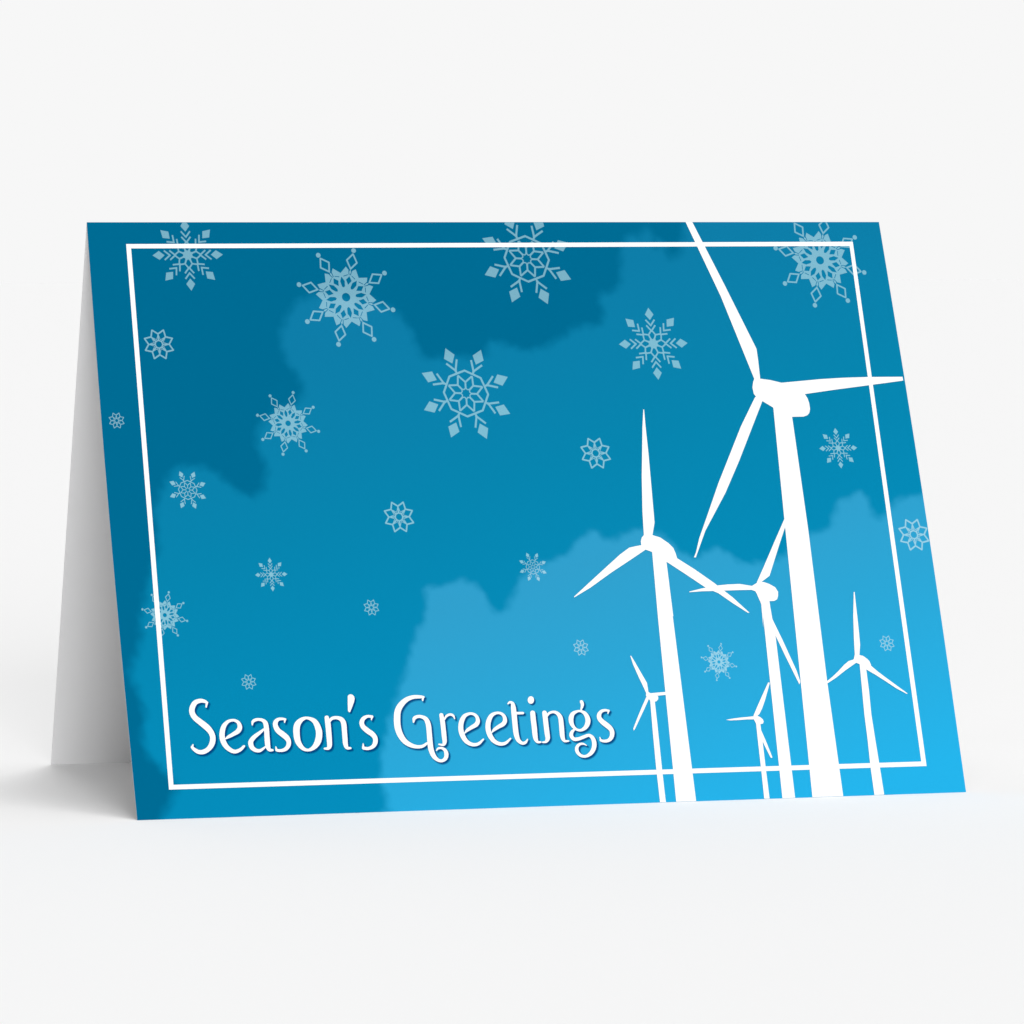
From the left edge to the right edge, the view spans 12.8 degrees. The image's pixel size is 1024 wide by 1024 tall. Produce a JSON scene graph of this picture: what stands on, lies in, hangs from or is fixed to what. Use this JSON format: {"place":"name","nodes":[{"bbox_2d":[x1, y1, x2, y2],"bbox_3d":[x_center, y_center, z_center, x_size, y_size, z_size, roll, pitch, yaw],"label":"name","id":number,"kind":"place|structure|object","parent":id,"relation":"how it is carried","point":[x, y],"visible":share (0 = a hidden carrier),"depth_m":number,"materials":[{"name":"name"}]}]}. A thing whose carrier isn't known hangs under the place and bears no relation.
{"place":"outdoors","nodes":[
{"label":"outdoors","id":0,"kind":"place"},
{"bbox_2d":[0,279,1023,1023],"bbox_3d":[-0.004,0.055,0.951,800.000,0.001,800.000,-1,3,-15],"label":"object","id":1,"kind":"structure","parent":0,"point":[888,909],"depth_m":0.80,"materials":[{"name":"white paper"}]},
{"bbox_2d":[51,222,965,819],"bbox_3d":[-0.004,-0.002,0.949,0.170,0.115,0.106,-1,3,-15],"label":"greeting card","id":2,"kind":"object","parent":1,"relation":"on","point":[389,516],"visible":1,"depth_m":0.92,"materials":[{"name":"blue paper"}]},
{"bbox_2d":[0,0,1023,282],"label":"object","id":3,"kind":"structure","parent":0,"point":[906,117],"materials":[{"name":"white"}]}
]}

